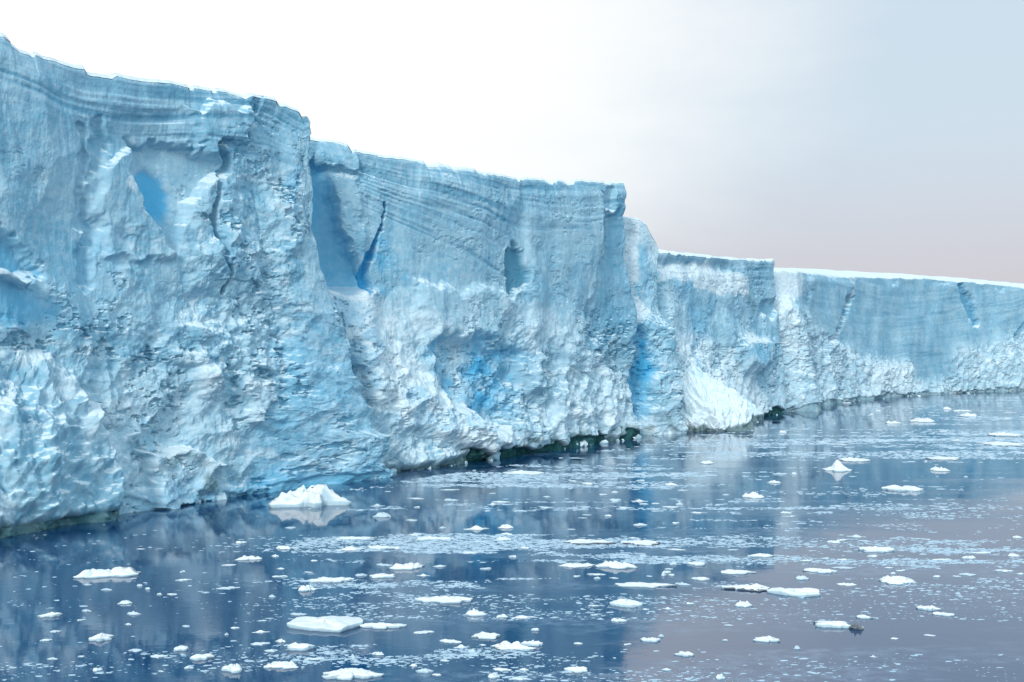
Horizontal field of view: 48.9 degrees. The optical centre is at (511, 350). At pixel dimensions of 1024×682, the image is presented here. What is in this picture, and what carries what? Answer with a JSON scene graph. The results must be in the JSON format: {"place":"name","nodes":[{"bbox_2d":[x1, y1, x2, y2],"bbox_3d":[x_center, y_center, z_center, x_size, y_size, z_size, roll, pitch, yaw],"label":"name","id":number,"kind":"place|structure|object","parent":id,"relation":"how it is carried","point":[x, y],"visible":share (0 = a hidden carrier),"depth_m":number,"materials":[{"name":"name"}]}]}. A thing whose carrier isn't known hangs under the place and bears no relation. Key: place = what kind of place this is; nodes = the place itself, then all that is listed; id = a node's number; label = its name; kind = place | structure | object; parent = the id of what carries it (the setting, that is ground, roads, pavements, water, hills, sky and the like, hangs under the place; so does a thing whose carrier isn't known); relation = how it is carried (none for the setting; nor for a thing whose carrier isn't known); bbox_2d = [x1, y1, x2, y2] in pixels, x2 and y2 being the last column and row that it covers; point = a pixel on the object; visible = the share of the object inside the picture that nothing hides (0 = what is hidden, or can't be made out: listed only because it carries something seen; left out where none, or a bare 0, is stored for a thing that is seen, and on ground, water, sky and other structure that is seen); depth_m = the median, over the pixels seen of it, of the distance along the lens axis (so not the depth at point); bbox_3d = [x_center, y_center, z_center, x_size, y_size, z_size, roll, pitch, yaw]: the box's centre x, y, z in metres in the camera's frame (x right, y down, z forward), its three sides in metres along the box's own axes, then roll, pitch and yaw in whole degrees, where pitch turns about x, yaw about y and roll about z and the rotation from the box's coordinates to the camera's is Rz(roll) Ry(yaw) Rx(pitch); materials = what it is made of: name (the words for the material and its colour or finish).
{"place":"outdoors","nodes":[
{"label":"outdoors","id":0,"kind":"place"},
{"bbox_2d":[0,390,1023,681],"bbox_3d":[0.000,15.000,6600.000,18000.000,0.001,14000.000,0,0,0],"label":"sea","id":1,"kind":"structure","parent":0,"point":[980,636],"depth_m":76.17,"materials":[{"name":"liquid"}]},
{"bbox_2d":[37,612,62,617],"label":"ice floe","id":2,"kind":"object","parent":1,"relation":"on","point":[52,614],"visible":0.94,"depth_m":63.46,"materials":[{"name":"white ice"}]},
{"bbox_2d":[93,667,102,671],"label":"ice fragment","id":3,"kind":"object","parent":1,"relation":"on","point":[96,669],"visible":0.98,"depth_m":52.73,"materials":[{"name":"white ice"}]},
{"bbox_2d":[88,633,113,640],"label":"ice floe","id":4,"kind":"object","parent":1,"relation":"on","point":[101,637],"visible":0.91,"depth_m":58.33,"materials":[{"name":"white ice"}]},
{"bbox_2d":[73,567,140,577],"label":"ice floe","id":5,"kind":"object","parent":1,"relation":"on","point":[114,572],"visible":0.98,"depth_m":74.78,"materials":[{"name":"white ice"}]},
{"bbox_2d":[118,600,131,603],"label":"ice fragment","id":6,"kind":"object","parent":1,"relation":"on","point":[125,602],"visible":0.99,"depth_m":66.73,"materials":[{"name":"white ice"}]},
{"bbox_2d":[127,611,139,614],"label":"ice fragment","id":7,"kind":"object","parent":1,"relation":"on","point":[132,613],"visible":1,"depth_m":64.00,"materials":[{"name":"white ice"}]},
{"bbox_2d":[150,654,167,657],"bbox_3d":[-17.325,14.997,55.242,0.712,0.164,0.632,0,0,-40],"label":"ice fragment","id":8,"kind":"object","parent":1,"relation":"on","point":[155,656],"visible":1,"depth_m":55.15,"materials":[{"name":"white ice"}]},
{"bbox_2d":[174,645,187,650],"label":"ice floe","id":9,"kind":"object","parent":1,"relation":"on","point":[181,648],"visible":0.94,"depth_m":56.33,"materials":[{"name":"white ice"}]},
{"bbox_2d":[190,653,214,660],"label":"ice floe","id":10,"kind":"object","parent":1,"relation":"on","point":[197,657],"visible":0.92,"depth_m":54.72,"materials":[{"name":"white ice"}]},
{"bbox_2d":[215,587,239,588],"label":"ice fragment","id":11,"kind":"object","parent":1,"relation":"on","point":[227,587],"visible":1,"depth_m":71.04,"materials":[{"name":"white ice"}]},
{"bbox_2d":[221,663,241,672],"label":"ice floe","id":12,"kind":"object","parent":1,"relation":"on","point":[234,668],"visible":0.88,"depth_m":52.61,"materials":[{"name":"white ice"}]},
{"bbox_2d":[235,555,261,559],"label":"ice floe","id":13,"kind":"object","parent":1,"relation":"on","point":[244,557],"visible":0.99,"depth_m":80.87,"materials":[{"name":"white ice"}]},
{"bbox_2d":[251,642,269,644],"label":"ice fragment","id":14,"kind":"object","parent":1,"relation":"on","point":[258,643],"visible":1,"depth_m":57.52,"materials":[{"name":"white ice"}]},
{"bbox_2d":[264,649,277,651],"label":"ice fragment","id":15,"kind":"object","parent":1,"relation":"on","point":[271,650],"visible":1,"depth_m":56.12,"materials":[{"name":"white ice"}]},
{"bbox_2d":[264,661,297,668],"bbox_3d":[-10.898,14.988,53.517,1.694,0.471,0.833,0,0,13],"label":"ice floe","id":16,"kind":"object","parent":1,"relation":"on","point":[285,665],"visible":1,"depth_m":53.30,"materials":[{"name":"white ice"}]},
{"bbox_2d":[276,546,290,548],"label":"ice fragment","id":17,"kind":"object","parent":1,"relation":"on","point":[283,547],"visible":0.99,"depth_m":85.27,"materials":[{"name":"white ice"}]},
{"bbox_2d":[291,613,306,615],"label":"ice fragment","id":18,"kind":"object","parent":1,"relation":"on","point":[297,614],"visible":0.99,"depth_m":63.83,"materials":[{"name":"white ice"}]},
{"bbox_2d":[287,642,315,650],"bbox_3d":[-10.590,14.980,56.637,1.434,0.635,0.730,0,0,-5],"label":"ice floe","id":19,"kind":"object","parent":1,"relation":"on","point":[300,646],"visible":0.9,"depth_m":56.43,"materials":[{"name":"white ice"}]},
{"bbox_2d":[298,585,317,591],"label":"ice fragment","id":20,"kind":"object","parent":1,"relation":"on","point":[302,588],"visible":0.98,"depth_m":70.36,"materials":[{"name":"white ice"}]},
{"bbox_2d":[268,484,351,507],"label":"bergy bit","id":21,"kind":"object","parent":1,"relation":"on","point":[317,495],"visible":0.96,"depth_m":108.56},
{"bbox_2d":[287,616,362,632],"bbox_3d":[-10.166,15.006,61.257,4.111,0.806,3.086,0,0,-9],"label":"ice floe","id":22,"kind":"object","parent":1,"relation":"on","point":[338,624],"visible":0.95,"depth_m":60.87,"materials":[{"name":"white ice"}]},
{"bbox_2d":[307,577,353,582],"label":"ice floe","id":23,"kind":"object","parent":1,"relation":"on","point":[330,579],"visible":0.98,"depth_m":73.17,"materials":[{"name":"white ice"}]},
{"bbox_2d":[336,546,365,550],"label":"ice fragment","id":24,"kind":"object","parent":1,"relation":"on","point":[350,548],"visible":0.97,"depth_m":84.83,"materials":[{"name":"white ice"}]},
{"bbox_2d":[322,668,384,679],"bbox_3d":[-7.325,15.015,51.942,2.887,0.595,1.391,0,0,-7],"label":"ice floe","id":25,"kind":"object","parent":1,"relation":"on","point":[347,674],"visible":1,"depth_m":51.66,"materials":[{"name":"white ice"}]},
{"bbox_2d":[335,536,376,539],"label":"ice floe","id":26,"kind":"object","parent":1,"relation":"on","point":[349,538],"visible":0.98,"depth_m":89.53,"materials":[{"name":"white ice"}]},
{"bbox_2d":[372,652,383,654],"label":"ice fragment","id":27,"kind":"object","parent":1,"relation":"on","point":[377,653],"visible":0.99,"depth_m":55.53,"materials":[{"name":"white ice"}]},
{"bbox_2d":[368,545,394,549],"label":"ice fragment","id":28,"kind":"object","parent":1,"relation":"on","point":[378,547],"visible":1,"depth_m":85.36,"materials":[{"name":"white ice"}]},
{"bbox_2d":[372,512,390,517],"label":"ice fragment","id":29,"kind":"object","parent":1,"relation":"on","point":[382,515],"visible":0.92,"depth_m":101.48,"materials":[{"name":"white ice"}]},
{"bbox_2d":[369,573,394,577],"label":"ice floe","id":30,"kind":"object","parent":1,"relation":"on","point":[381,575],"visible":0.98,"depth_m":74.45,"materials":[{"name":"white ice"}]},
{"bbox_2d":[360,622,406,628],"bbox_3d":[-6.995,14.998,61.209,2.539,0.450,1.110,0,0,-2],"label":"ice floe","id":31,"kind":"object","parent":1,"relation":"on","point":[381,625],"visible":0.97,"depth_m":60.98,"materials":[{"name":"white ice"}]},
{"bbox_2d":[376,563,392,565],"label":"ice fragment","id":32,"kind":"object","parent":1,"relation":"on","point":[380,564],"visible":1,"depth_m":78.55,"materials":[{"name":"white ice"}]},
{"bbox_2d":[389,562,424,569],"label":"ice floe","id":33,"kind":"object","parent":1,"relation":"on","point":[406,566],"visible":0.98,"depth_m":77.38,"materials":[{"name":"white ice"}]},
{"bbox_2d":[414,630,433,633],"bbox_3d":[-4.700,14.998,59.887,1.057,0.196,0.596,0,0,-30],"label":"ice fragment","id":34,"kind":"object","parent":1,"relation":"on","point":[422,632],"visible":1,"depth_m":59.77,"materials":[{"name":"white ice"}]},
{"bbox_2d":[416,668,433,672],"bbox_3d":[-4.080,14.988,52.539,0.847,0.395,0.391,0,0,-4],"label":"ice fragment","id":35,"kind":"object","parent":1,"relation":"on","point":[425,670],"visible":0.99,"depth_m":52.46,"materials":[{"name":"white ice"}]},
{"bbox_2d":[415,536,452,539],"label":"ice floe","id":36,"kind":"object","parent":1,"relation":"on","point":[433,538],"visible":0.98,"depth_m":89.34,"materials":[{"name":"white ice"}]},
{"bbox_2d":[414,596,472,602],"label":"ice floe","id":37,"kind":"object","parent":1,"relation":"on","point":[448,599],"visible":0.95,"depth_m":67.31,"materials":[{"name":"white ice"}]},
{"bbox_2d":[440,639,461,643],"bbox_3d":[-3.143,14.991,57.967,1.180,0.249,0.566,0,0,15],"label":"ice fragment","id":38,"kind":"object","parent":1,"relation":"on","point":[449,641],"visible":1,"depth_m":57.82,"materials":[{"name":"white ice"}]},
{"bbox_2d":[463,551,478,553],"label":"ice fragment","id":39,"kind":"object","parent":1,"relation":"on","point":[468,552],"visible":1,"depth_m":83.52,"materials":[{"name":"white ice"}]},
{"bbox_2d":[465,608,486,615],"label":"ice floe","id":40,"kind":"object","parent":1,"relation":"on","point":[474,612],"visible":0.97,"depth_m":63.77,"materials":[{"name":"white ice"}]},
{"bbox_2d":[463,525,488,529],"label":"ice fragment","id":41,"kind":"object","parent":1,"relation":"on","point":[476,527],"visible":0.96,"depth_m":94.45,"materials":[{"name":"white ice"}]},
{"bbox_2d":[471,631,499,638],"bbox_3d":[-1.400,14.991,58.919,1.428,0.464,0.828,0,0,17],"label":"ice floe","id":42,"kind":"object","parent":1,"relation":"on","point":[483,635],"visible":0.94,"depth_m":58.87,"materials":[{"name":"white ice"}]},
{"bbox_2d":[488,673,499,678],"bbox_3d":[-0.817,14.981,51.663,0.594,0.437,0.303,0,0,-4],"label":"ice fragment","id":43,"kind":"object","parent":1,"relation":"on","point":[493,675],"visible":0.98,"depth_m":51.61,"materials":[{"name":"white ice"}]},
{"bbox_2d":[493,668,510,671],"bbox_3d":[-0.473,14.997,52.872,0.915,0.185,0.418,0,0,17],"label":"ice fragment","id":44,"kind":"object","parent":1,"relation":"on","point":[502,669],"visible":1,"depth_m":52.80,"materials":[{"name":"white ice"}]},
{"bbox_2d":[496,614,507,617],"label":"ice fragment","id":45,"kind":"object","parent":1,"relation":"on","point":[502,616],"visible":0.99,"depth_m":63.29,"materials":[{"name":"white ice"}]},
{"bbox_2d":[497,537,510,540],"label":"ice fragment","id":46,"kind":"object","parent":1,"relation":"on","point":[503,538],"visible":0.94,"depth_m":89.05,"materials":[{"name":"white ice"}]},
{"bbox_2d":[498,524,513,528],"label":"ice fragment","id":47,"kind":"object","parent":1,"relation":"on","point":[506,526],"visible":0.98,"depth_m":95.14,"materials":[{"name":"white ice"}]},
{"bbox_2d":[0,32,1023,537],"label":"ice cliff","id":48,"kind":"structure","parent":1,"relation":"on","point":[210,294],"depth_m":129.44,"materials":[{"name":"blue ice"}]},
{"bbox_2d":[0,399,1023,681],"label":"brash ice","id":49,"kind":"structure","parent":1,"relation":"on","point":[542,545],"depth_m":86.63,"materials":[{"name":"white ice"}]},
{"bbox_2d":[491,641,535,649],"bbox_3d":[0.077,14.973,56.896,2.342,0.561,1.010,0,0,3],"label":"ice floe","id":50,"kind":"object","parent":1,"relation":"on","point":[507,645],"visible":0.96,"depth_m":56.60,"materials":[{"name":"white ice"}]},
{"bbox_2d":[509,676,528,679],"bbox_3d":[0.289,14.992,51.421,0.964,0.191,0.418,0,0,-6],"label":"ice fragment","id":51,"kind":"object","parent":1,"relation":"on","point":[518,678],"visible":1,"depth_m":51.36,"materials":[{"name":"white ice"}]},
{"bbox_2d":[510,615,534,618],"bbox_3d":[0.586,15.002,63.336,1.463,0.231,0.607,0,0,-9],"label":"ice fragment","id":52,"kind":"object","parent":1,"relation":"on","point":[524,617],"visible":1,"depth_m":63.27,"materials":[{"name":"white ice"}]},
{"bbox_2d":[503,470,544,474],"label":"ice floe","id":53,"kind":"object","parent":1,"relation":"on","point":[520,472],"visible":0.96,"depth_m":136.38,"materials":[{"name":"white ice"}]},
{"bbox_2d":[521,640,542,645],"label":"ice floe","id":54,"kind":"object","parent":1,"relation":"on","point":[533,643],"visible":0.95,"depth_m":57.27,"materials":[{"name":"white ice"}]},
{"bbox_2d":[564,666,587,672],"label":"ice floe","id":55,"kind":"object","parent":1,"relation":"on","point":[578,669],"visible":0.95,"depth_m":52.60,"materials":[{"name":"white ice"}]},
{"bbox_2d":[558,563,594,567],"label":"ice floe","id":56,"kind":"object","parent":1,"relation":"on","point":[573,565],"visible":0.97,"depth_m":78.28,"materials":[{"name":"white ice"}]},
{"bbox_2d":[564,539,615,544],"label":"ice floe","id":57,"kind":"object","parent":1,"relation":"on","point":[584,541],"visible":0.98,"depth_m":87.63,"materials":[{"name":"white ice"}]},
{"bbox_2d":[595,561,637,568],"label":"ice floe","id":58,"kind":"object","parent":1,"relation":"on","point":[616,565],"visible":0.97,"depth_m":77.74,"materials":[{"name":"white ice"}]},
{"bbox_2d":[611,618,626,621],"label":"ice floe","id":59,"kind":"object","parent":1,"relation":"on","point":[618,620],"visible":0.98,"depth_m":62.34,"materials":[{"name":"white ice"}]},
{"bbox_2d":[610,599,641,607],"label":"ice floe","id":60,"kind":"object","parent":1,"relation":"on","point":[626,603],"visible":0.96,"depth_m":66.12,"materials":[{"name":"white ice"}]},
{"bbox_2d":[633,523,646,525],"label":"ice fragment","id":61,"kind":"object","parent":1,"relation":"on","point":[640,524],"visible":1,"depth_m":96.53,"materials":[{"name":"white ice"}]},
{"bbox_2d":[620,540,660,545],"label":"ice floe","id":62,"kind":"object","parent":1,"relation":"on","point":[645,542],"visible":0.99,"depth_m":87.25,"materials":[{"name":"white ice"}]},
{"bbox_2d":[614,582,676,587],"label":"ice floe","id":63,"kind":"object","parent":1,"relation":"on","point":[640,584],"visible":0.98,"depth_m":71.62,"materials":[{"name":"white ice"}]},
{"bbox_2d":[640,637,659,641],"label":"ice floe","id":64,"kind":"object","parent":1,"relation":"on","point":[651,639],"visible":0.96,"depth_m":58.11,"materials":[{"name":"white ice"}]},
{"bbox_2d":[674,651,693,656],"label":"ice floe","id":65,"kind":"object","parent":1,"relation":"on","point":[685,654],"visible":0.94,"depth_m":55.40,"materials":[{"name":"white ice"}]},
{"bbox_2d":[687,561,705,565],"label":"ice floe","id":66,"kind":"object","parent":1,"relation":"on","point":[696,563],"visible":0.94,"depth_m":78.83,"materials":[{"name":"white ice"}]},
{"bbox_2d":[691,577,709,580],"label":"ice floe","id":67,"kind":"object","parent":1,"relation":"on","point":[700,578],"visible":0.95,"depth_m":73.58,"materials":[{"name":"white ice"}]},
{"bbox_2d":[700,461,713,463],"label":"ice fragment","id":68,"kind":"object","parent":1,"relation":"on","point":[706,462],"visible":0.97,"depth_m":149.23,"materials":[{"name":"white ice"}]},
{"bbox_2d":[716,674,725,679],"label":"ice fragment","id":69,"kind":"object","parent":1,"relation":"on","point":[719,676],"visible":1,"depth_m":51.42,"materials":[{"name":"white ice"}]},
{"bbox_2d":[721,569,755,573],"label":"ice floe","id":70,"kind":"object","parent":1,"relation":"on","point":[728,571],"visible":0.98,"depth_m":75.83,"materials":[{"name":"white ice"}]},
{"bbox_2d":[735,600,752,606],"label":"ice chunk","id":71,"kind":"object","parent":1,"relation":"on","point":[743,604],"visible":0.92,"depth_m":66.03,"materials":[{"name":"white ice"}]},
{"bbox_2d":[721,583,770,591],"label":"ice floe","id":72,"kind":"object","parent":1,"relation":"on","point":[755,587],"visible":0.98,"depth_m":70.67,"materials":[{"name":"white ice"}]},
{"bbox_2d":[742,492,764,497],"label":"ice floe","id":73,"kind":"object","parent":1,"relation":"on","point":[752,495],"visible":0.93,"depth_m":114.99,"materials":[{"name":"white ice"}]},
{"bbox_2d":[747,553,773,557],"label":"ice floe","id":74,"kind":"object","parent":1,"relation":"on","point":[761,555],"visible":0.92,"depth_m":81.89,"materials":[{"name":"white ice"}]},
{"bbox_2d":[753,636,779,642],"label":"ice floe","id":75,"kind":"object","parent":1,"relation":"on","point":[768,639],"visible":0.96,"depth_m":58.09,"materials":[{"name":"white ice"}]},
{"bbox_2d":[767,587,819,596],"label":"ice floe","id":76,"kind":"object","parent":1,"relation":"on","point":[804,592],"visible":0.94,"depth_m":69.25,"materials":[{"name":"white ice"}]},
{"bbox_2d":[795,576,809,579],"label":"ice fragment","id":77,"kind":"object","parent":1,"relation":"on","point":[801,578],"visible":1,"depth_m":73.79,"materials":[{"name":"white ice"}]},
{"bbox_2d":[803,568,836,572],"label":"ice floe","id":78,"kind":"object","parent":1,"relation":"on","point":[818,570],"visible":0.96,"depth_m":76.27,"materials":[{"name":"white ice"}]},
{"bbox_2d":[822,460,851,471],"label":"bergy bit","id":79,"kind":"object","parent":1,"relation":"on","point":[837,466],"visible":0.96,"depth_m":140.55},
{"bbox_2d":[813,620,863,628],"bbox_3d":[17.759,15.001,61.270,2.680,0.622,1.015,0,0,17],"label":"ice floe","id":80,"kind":"object","parent":1,"relation":"on","point":[835,624],"visible":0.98,"depth_m":61.06,"materials":[{"name":"white ice"}]},
{"bbox_2d":[831,566,853,568],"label":"ice fragment","id":81,"kind":"object","parent":1,"relation":"on","point":[841,567],"visible":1,"depth_m":77.67,"materials":[{"name":"white ice"}]},
{"bbox_2d":[838,583,856,585],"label":"ice fragment","id":82,"kind":"object","parent":1,"relation":"on","point":[848,584],"visible":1,"depth_m":72.10,"materials":[{"name":"white ice"}]},
{"bbox_2d":[838,457,869,461],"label":"ice floe","id":83,"kind":"object","parent":1,"relation":"on","point":[851,459],"visible":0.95,"depth_m":152.73,"materials":[{"name":"white ice"}]},
{"bbox_2d":[849,623,862,629],"bbox_3d":[18.568,14.963,60.689,0.689,0.699,0.408,0,0,41],"label":"ice chunk","id":84,"kind":"object","parent":1,"relation":"on","point":[855,626],"visible":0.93,"depth_m":60.57,"materials":[{"name":"grey ice"}]},
{"bbox_2d":[856,615,872,618],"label":"ice floe","id":85,"kind":"object","parent":1,"relation":"on","point":[863,617],"visible":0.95,"depth_m":63.07,"materials":[{"name":"white ice"}]},
{"bbox_2d":[858,546,893,552],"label":"ice floe","id":86,"kind":"object","parent":1,"relation":"on","point":[876,549],"visible":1,"depth_m":84.24,"materials":[{"name":"white ice"}]},
{"bbox_2d":[885,421,900,423],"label":"ice chunk","id":87,"kind":"object","parent":1,"relation":"on","point":[893,422],"visible":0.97,"depth_m":231.52,"materials":[{"name":"white ice"}]},
{"bbox_2d":[879,575,916,584],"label":"ice floe","id":88,"kind":"object","parent":1,"relation":"on","point":[897,580],"visible":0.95,"depth_m":72.67,"materials":[{"name":"white ice"}]},
{"bbox_2d":[881,485,922,491],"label":"ice floe","id":89,"kind":"object","parent":1,"relation":"on","point":[903,488],"visible":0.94,"depth_m":120.57,"materials":[{"name":"white ice"}]},
{"bbox_2d":[909,418,934,421],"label":"ice chunk","id":90,"kind":"object","parent":1,"relation":"on","point":[921,420],"visible":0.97,"depth_m":237.30,"materials":[{"name":"white ice"}]},
{"bbox_2d":[916,605,940,610],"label":"ice floe","id":91,"kind":"object","parent":1,"relation":"on","point":[930,608],"visible":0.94,"depth_m":65.12,"materials":[{"name":"white ice"}]},
{"bbox_2d":[929,466,949,470],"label":"ice floe","id":92,"kind":"object","parent":1,"relation":"on","point":[935,468],"visible":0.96,"depth_m":140.36,"materials":[{"name":"white ice"}]},
{"bbox_2d":[925,456,959,459],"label":"ice floe","id":93,"kind":"object","parent":1,"relation":"on","point":[942,458],"visible":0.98,"depth_m":155.19,"materials":[{"name":"white ice"}]},
{"bbox_2d":[932,612,955,616],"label":"ice floe","id":94,"kind":"object","parent":1,"relation":"on","point":[943,614],"visible":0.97,"depth_m":63.83,"materials":[{"name":"white ice"}]},
{"bbox_2d":[958,573,975,575],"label":"ice fragment","id":95,"kind":"object","parent":1,"relation":"on","point":[967,574],"visible":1,"depth_m":75.21,"materials":[{"name":"white ice"}]},
{"bbox_2d":[959,413,977,416],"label":"ice chunk","id":96,"kind":"object","parent":1,"relation":"on","point":[968,415],"visible":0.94,"depth_m":256.26,"materials":[{"name":"white ice"}]},
{"bbox_2d":[962,555,975,558],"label":"ice fragment","id":97,"kind":"object","parent":1,"relation":"on","point":[968,557],"visible":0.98,"depth_m":81.24,"materials":[{"name":"white ice"}]},
{"bbox_2d":[971,552,991,553],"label":"ice fragment","id":98,"kind":"object","parent":1,"relation":"on","point":[982,552],"visible":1,"depth_m":83.35,"materials":[{"name":"ice"}]},
{"bbox_2d":[976,441,1023,445],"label":"ice floe","id":99,"kind":"object","parent":1,"relation":"on","point":[996,443],"visible":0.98,"depth_m":178.64,"materials":[{"name":"white ice"}]},
{"bbox_2d":[994,569,1012,571],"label":"ice fragment","id":100,"kind":"object","parent":1,"relation":"on","point":[1004,570],"visible":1,"depth_m":76.49,"materials":[{"name":"white ice"}]},
{"bbox_2d":[988,432,1022,436],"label":"ice floe","id":101,"kind":"object","parent":1,"relation":"on","point":[1003,434],"visible":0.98,"depth_m":197.68,"materials":[{"name":"white ice"}]},
{"bbox_2d":[1007,553,1019,556],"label":"ice fragment","id":102,"kind":"object","parent":1,"relation":"on","point":[1013,555],"visible":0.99,"depth_m":82.06,"materials":[{"name":"white ice"}]},
{"bbox_2d":[0,0,1023,283],"label":"sky","id":103,"kind":"structure","parent":0,"point":[877,136],"materials":[{"name":"white"}]}
]}

